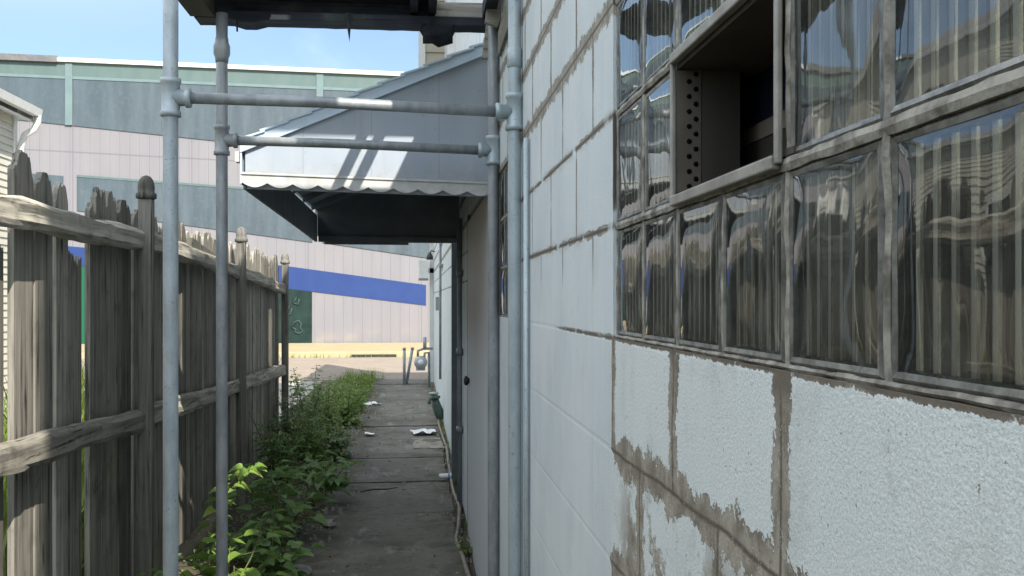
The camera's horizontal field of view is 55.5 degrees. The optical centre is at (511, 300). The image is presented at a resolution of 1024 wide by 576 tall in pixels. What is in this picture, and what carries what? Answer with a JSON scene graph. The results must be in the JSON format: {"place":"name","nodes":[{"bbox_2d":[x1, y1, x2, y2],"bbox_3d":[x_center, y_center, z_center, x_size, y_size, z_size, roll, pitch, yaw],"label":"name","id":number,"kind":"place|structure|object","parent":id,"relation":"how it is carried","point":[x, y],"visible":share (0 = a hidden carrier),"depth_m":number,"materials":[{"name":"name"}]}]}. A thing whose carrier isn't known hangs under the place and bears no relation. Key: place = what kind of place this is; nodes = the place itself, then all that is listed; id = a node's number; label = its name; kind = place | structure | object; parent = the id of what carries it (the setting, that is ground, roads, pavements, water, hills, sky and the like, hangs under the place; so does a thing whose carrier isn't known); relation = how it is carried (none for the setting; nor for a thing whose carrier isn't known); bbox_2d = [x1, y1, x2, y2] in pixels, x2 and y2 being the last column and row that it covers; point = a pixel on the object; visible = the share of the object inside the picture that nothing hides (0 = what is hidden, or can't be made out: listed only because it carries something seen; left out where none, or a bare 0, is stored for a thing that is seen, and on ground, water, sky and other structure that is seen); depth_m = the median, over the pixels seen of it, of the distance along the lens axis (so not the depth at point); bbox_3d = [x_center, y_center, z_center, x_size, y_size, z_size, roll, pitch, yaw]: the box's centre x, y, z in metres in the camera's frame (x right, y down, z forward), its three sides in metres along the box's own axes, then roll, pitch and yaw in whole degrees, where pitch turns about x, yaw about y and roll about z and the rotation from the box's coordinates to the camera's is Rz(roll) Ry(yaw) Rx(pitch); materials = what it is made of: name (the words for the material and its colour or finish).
{"place":"outdoors","nodes":[
{"label":"outdoors","id":0,"kind":"place"},
{"bbox_2d":[0,88,42,416],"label":"cream house","id":1,"kind":"structure","parent":0,"point":[12,106],"depth_m":12.41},
{"bbox_2d":[0,0,417,71],"label":"sky","id":2,"kind":"structure","parent":0,"point":[94,29],"materials":[{"name":"blue"}]},
{"bbox_2d":[0,53,429,343],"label":"warehouse","id":3,"kind":"structure","parent":0,"point":[101,126],"depth_m":31.17,"materials":[{"name":"pink"}]},
{"bbox_2d":[82,357,427,380],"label":"street","id":4,"kind":"structure","parent":0,"point":[391,367],"depth_m":22.15,"materials":[{"name":"beige asphalt"}]},
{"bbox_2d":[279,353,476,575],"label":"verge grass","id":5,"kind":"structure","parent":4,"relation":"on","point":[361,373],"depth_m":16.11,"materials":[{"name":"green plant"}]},
{"bbox_2d":[82,343,429,358],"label":"pavement","id":6,"kind":"structure","parent":0,"point":[302,350],"depth_m":27.36,"materials":[{"name":"concrete"}]},
{"bbox_2d":[352,354,395,356],"bbox_3d":[-3.714,1.490,26.160,1.200,0.070,0.030,0,0,-6],"label":"storm drain opening","id":7,"kind":"object","parent":6,"relation":"attached to","point":[377,355],"visible":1,"depth_m":26.15,"materials":[{"name":"black metal"}]},
{"bbox_2d":[156,378,379,575],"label":"earth strip","id":8,"kind":"object","parent":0,"point":[195,538],"visible":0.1,"depth_m":6.77,"materials":[{"name":"brown soil"}]},
{"bbox_2d":[0,150,289,575],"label":"picket fence","id":9,"kind":"object","parent":8,"relation":"on","point":[123,293],"visible":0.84,"depth_m":4.43,"materials":[{"name":"grey wood"}]},
{"bbox_2d":[134,568,162,575],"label":"broad leaf weed","id":10,"kind":"object","parent":8,"relation":"on","point":[155,570],"visible":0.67,"depth_m":4.30,"materials":[{"name":"green plant"}]},
{"bbox_2d":[153,529,292,575],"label":"broad leaf weed","id":11,"kind":"object","parent":8,"relation":"on","point":[211,570],"visible":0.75,"depth_m":4.46,"materials":[{"name":"green plant"}]},
{"bbox_2d":[197,462,266,575],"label":"climbing sprig","id":12,"kind":"object","parent":8,"relation":"on","point":[242,473],"visible":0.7,"depth_m":4.43,"materials":[{"name":"green plant"}]},
{"bbox_2d":[208,505,301,568],"bbox_3d":[-1.443,1.339,5.445,0.448,0.368,0.560,0,0,15],"label":"broad leaf weed","id":13,"kind":"object","parent":8,"relation":"on","point":[251,524],"visible":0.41,"depth_m":5.45,"materials":[{"name":"green plant"}]},
{"bbox_2d":[161,370,377,575],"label":"ground cover","id":14,"kind":"object","parent":8,"relation":"on","point":[244,523],"visible":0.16,"depth_m":7.04,"materials":[{"name":"green plant"}]},
{"bbox_2d":[228,524,328,575],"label":"broad leaf weed","id":15,"kind":"object","parent":8,"relation":"on","point":[273,567],"visible":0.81,"depth_m":5.01,"materials":[{"name":"green plant"}]},
{"bbox_2d":[249,411,313,480],"bbox_3d":[-1.955,1.218,8.152,0.503,0.609,0.544,0,0,44],"label":"bushy weed","id":16,"kind":"object","parent":8,"relation":"on","point":[279,452],"visible":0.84,"depth_m":8.11,"materials":[{"name":"green plant"}]},
{"bbox_2d":[228,459,354,541],"bbox_3d":[-1.413,1.272,6.061,0.651,0.500,0.654,0,0,40],"label":"broad leaf weed","id":17,"kind":"object","parent":8,"relation":"on","point":[265,495],"visible":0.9,"depth_m":6.12,"materials":[{"name":"green plant"}]},
{"bbox_2d":[272,385,315,452],"bbox_3d":[-2.132,1.171,9.538,0.516,0.700,0.497,0,0,32],"label":"bushy weed","id":18,"kind":"object","parent":8,"relation":"on","point":[286,415],"visible":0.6,"depth_m":9.49,"materials":[{"name":"green plant"}]},
{"bbox_2d":[289,364,328,429],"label":"tall weed","id":19,"kind":"object","parent":8,"relation":"on","point":[296,380],"visible":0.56,"depth_m":10.04,"materials":[{"name":"green plant"}]},
{"bbox_2d":[282,403,339,468],"bbox_3d":[-1.839,1.232,8.776,0.498,0.580,0.454,0,0,38],"label":"bushy weed","id":20,"kind":"object","parent":8,"relation":"on","point":[312,440],"visible":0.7,"depth_m":8.74,"materials":[{"name":"green plant"}]},
{"bbox_2d":[291,383,332,450],"bbox_3d":[-1.916,1.162,9.287,0.401,0.718,0.360,0,0,-6],"label":"tall weed","id":21,"kind":"object","parent":8,"relation":"on","point":[314,413],"visible":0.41,"depth_m":9.30,"materials":[{"name":"green plant"}]},
{"bbox_2d":[295,373,340,415],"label":"bushy weed","id":22,"kind":"object","parent":8,"relation":"on","point":[302,393],"visible":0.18,"depth_m":11.94,"materials":[{"name":"green plant"}]},
{"bbox_2d":[293,377,345,440],"bbox_3d":[-2.036,1.183,10.446,0.534,0.678,0.549,0,0,-43],"label":"bushy weed","id":23,"kind":"object","parent":8,"relation":"on","point":[328,415],"visible":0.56,"depth_m":10.41,"materials":[{"name":"green plant"}]},
{"bbox_2d":[280,449,364,507],"bbox_3d":[-1.381,1.319,7.121,0.653,0.406,0.626,0,0,-6],"label":"broad leaf weed","id":24,"kind":"object","parent":8,"relation":"on","point":[334,482],"visible":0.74,"depth_m":7.13,"materials":[{"name":"green plant"}]},
{"bbox_2d":[314,419,356,460],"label":"bushy weed","id":25,"kind":"object","parent":8,"relation":"on","point":[337,449],"visible":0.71,"depth_m":9.12,"materials":[{"name":"green plant"}]},
{"bbox_2d":[160,0,522,575],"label":"pipe canopy","id":26,"kind":"object","parent":8,"relation":"on","point":[436,23],"visible":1,"depth_m":3.95,"materials":[{"name":"grey metal"}]},
{"bbox_2d":[318,375,364,398],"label":"bushy weed","id":27,"kind":"object","parent":8,"relation":"on","point":[346,384],"visible":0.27,"depth_m":14.40,"materials":[{"name":"green plant"}]},
{"bbox_2d":[325,374,362,424],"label":"tall weed","id":28,"kind":"object","parent":8,"relation":"on","point":[340,390],"visible":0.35,"depth_m":11.87,"materials":[{"name":"green plant"}]},
{"bbox_2d":[329,383,367,428],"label":"bushy weed","id":29,"kind":"object","parent":8,"relation":"on","point":[346,412],"visible":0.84,"depth_m":11.44,"materials":[{"name":"green plant"}]},
{"bbox_2d":[331,378,374,412],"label":"bushy weed","id":30,"kind":"object","parent":8,"relation":"on","point":[363,401],"visible":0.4,"depth_m":13.06,"materials":[{"name":"green plant"}]},
{"bbox_2d":[337,372,375,388],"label":"bushy weed","id":31,"kind":"object","parent":8,"relation":"on","point":[357,379],"visible":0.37,"depth_m":16.02,"materials":[{"name":"green plant"}]},
{"bbox_2d":[280,386,471,575],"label":"rubble","id":32,"kind":"object","parent":8,"relation":"on","point":[314,537],"depth_m":6.87,"materials":[{"name":"grey stone"}]},
{"bbox_2d":[279,381,321,419],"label":"driveway","id":33,"kind":"structure","parent":0,"point":[307,383],"depth_m":17.04,"materials":[{"name":"concrete"}]},
{"bbox_2d":[292,379,465,575],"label":"path","id":34,"kind":"structure","parent":0,"point":[386,534],"depth_m":7.15,"materials":[{"name":"concrete"}]},
{"bbox_2d":[321,519,335,527],"bbox_3d":[-1.216,1.483,6.451,0.095,0.053,0.139,0,0,-6],"label":"rubble stone","id":35,"kind":"object","parent":34,"relation":"on","point":[331,523],"visible":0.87,"depth_m":6.42,"materials":[{"name":"grey stone"}]},
{"bbox_2d":[231,391,461,575],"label":"leaf litter","id":36,"kind":"object","parent":34,"relation":"on","point":[329,530],"visible":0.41,"depth_m":7.54,"materials":[{"name":"brown plant"}]},
{"bbox_2d":[364,401,380,405],"bbox_3d":[-2.011,1.475,13.919,0.212,0.034,0.300,0,0,-34],"label":"paper scrap","id":37,"kind":"object","parent":34,"relation":"on","point":[373,403],"visible":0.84,"depth_m":13.84,"materials":[{"name":"white paper"}]},
{"bbox_2d":[360,487,396,492],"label":"twig","id":38,"kind":"object","parent":34,"relation":"on","point":[377,489],"visible":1,"depth_m":7.62,"materials":[{"name":"brown wood"}]},
{"bbox_2d":[403,348,405,384],"bbox_3d":[-1.926,1.212,17.395,0.060,0.735,0.057,0,0,-6],"label":"steel stake","id":39,"kind":"object","parent":34,"relation":"on","point":[404,366],"visible":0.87,"depth_m":17.37,"materials":[{"name":"grey metal"}]},
{"bbox_2d":[406,347,413,384],"bbox_3d":[-1.849,1.215,17.503,0.176,0.739,0.057,0,0,-6],"label":"steel stake","id":40,"kind":"object","parent":34,"relation":"on","point":[409,363],"visible":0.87,"depth_m":17.48,"materials":[{"name":"grey metal"}]},
{"bbox_2d":[414,337,432,386],"bbox_3d":[-1.538,1.095,16.920,0.328,0.910,0.221,0,0,-6],"label":"gas meter","id":41,"kind":"object","parent":34,"relation":"on","point":[420,363],"visible":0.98,"depth_m":16.87,"materials":[{"name":"grey metal"}]},
{"bbox_2d":[410,428,437,433],"bbox_3d":[-0.987,1.466,10.906,0.285,0.038,0.260,0,0,-17],"label":"paper scrap","id":42,"kind":"object","parent":34,"relation":"on","point":[428,431],"visible":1,"depth_m":10.89,"materials":[{"name":"white paper"}]},
{"bbox_2d":[411,437,444,448],"bbox_3d":[-0.878,1.484,10.113,0.328,0.014,0.720,0,0,-9],"label":"cardboard piece","id":43,"kind":"object","parent":34,"relation":"on","point":[421,443],"visible":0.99,"depth_m":10.02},
{"bbox_2d":[439,473,450,478],"bbox_3d":[-0.553,1.464,8.105,0.108,0.048,0.097,0,0,-6],"label":"paper cup","id":44,"kind":"object","parent":34,"relation":"on","point":[445,476],"visible":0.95,"depth_m":8.07,"materials":[{"name":"white paper"}]},
{"bbox_2d":[438,419,470,575],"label":"garden hose","id":45,"kind":"object","parent":34,"relation":"on","point":[465,565],"visible":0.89,"depth_m":6.65,"materials":[{"name":"green rubber"}]},
{"bbox_2d":[430,382,475,575],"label":"wall foot strip","id":46,"kind":"object","parent":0,"point":[462,526],"depth_m":6.90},
{"bbox_2d":[427,392,443,419],"bbox_3d":[-0.961,1.320,12.110,0.252,0.355,0.160,0,0,-31],"label":"standpipe valve","id":47,"kind":"object","parent":46,"relation":"on","point":[433,397],"visible":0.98,"depth_m":12.07,"materials":[{"name":"green paint"}]},
{"bbox_2d":[454,531,472,556],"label":"bushy weed","id":48,"kind":"object","parent":46,"relation":"on","point":[467,550],"visible":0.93,"depth_m":5.74,"materials":[{"name":"green plant"}]},
{"label":"ground","id":49,"kind":"structure","parent":0,"visible":0},
{"bbox_2d":[3,358,280,575],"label":"tall grass","id":50,"kind":"structure","parent":49,"relation":"on","point":[5,410],"depth_m":4.85,"materials":[{"name":"green plant"}]},
{"bbox_2d":[418,0,1023,575],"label":"block building","id":51,"kind":"structure","parent":49,"relation":"on","point":[772,286],"depth_m":1.06,"materials":[{"name":"painted concrete block"},{"name":"glass"},{"name":"metal"}]},
{"bbox_2d":[235,42,487,244],"bbox_3d":[-0.826,-0.812,6.024,1.152,0.756,3.296,0,0,-6],"label":"metal awning","id":52,"kind":"object","parent":51,"relation":"attached to","point":[365,197],"visible":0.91,"depth_m":4.43,"materials":[{"name":"metal"}]},
{"bbox_2d":[418,260,433,280],"bbox_3d":[-1.591,-0.554,18.069,0.287,0.372,0.295,0,0,-6],"label":"wall box","id":53,"kind":"object","parent":51,"relation":"attached to","point":[425,270],"visible":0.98,"depth_m":17.93,"materials":[{"name":"metal"}]},
{"bbox_2d":[426,250,434,259],"bbox_3d":[-1.439,-0.806,17.242,0.155,0.171,0.117,0,0,-6],"label":"wall lamp","id":54,"kind":"object","parent":51,"relation":"attached to","point":[429,256],"visible":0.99,"depth_m":17.20,"materials":[{"name":"black metal"}]},
{"bbox_2d":[464,197,487,575],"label":"door","id":55,"kind":"structure","parent":51,"relation":"in","point":[476,380],"depth_m":5.19,"materials":[{"name":"grey paint"}]},
{"bbox_2d":[499,163,507,317],"bbox_3d":[0.010,-0.232,3.920,0.089,0.601,0.401,0,0,-6],"label":"glass block window","id":56,"kind":"structure","parent":51,"relation":"in","point":[504,174],"depth_m":3.95,"materials":[{"name":"glass"}]},
{"bbox_2d":[615,0,1023,414],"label":"glass block window","id":57,"kind":"structure","parent":51,"relation":"in","point":[834,189],"depth_m":0.87,"materials":[{"name":"glass"}]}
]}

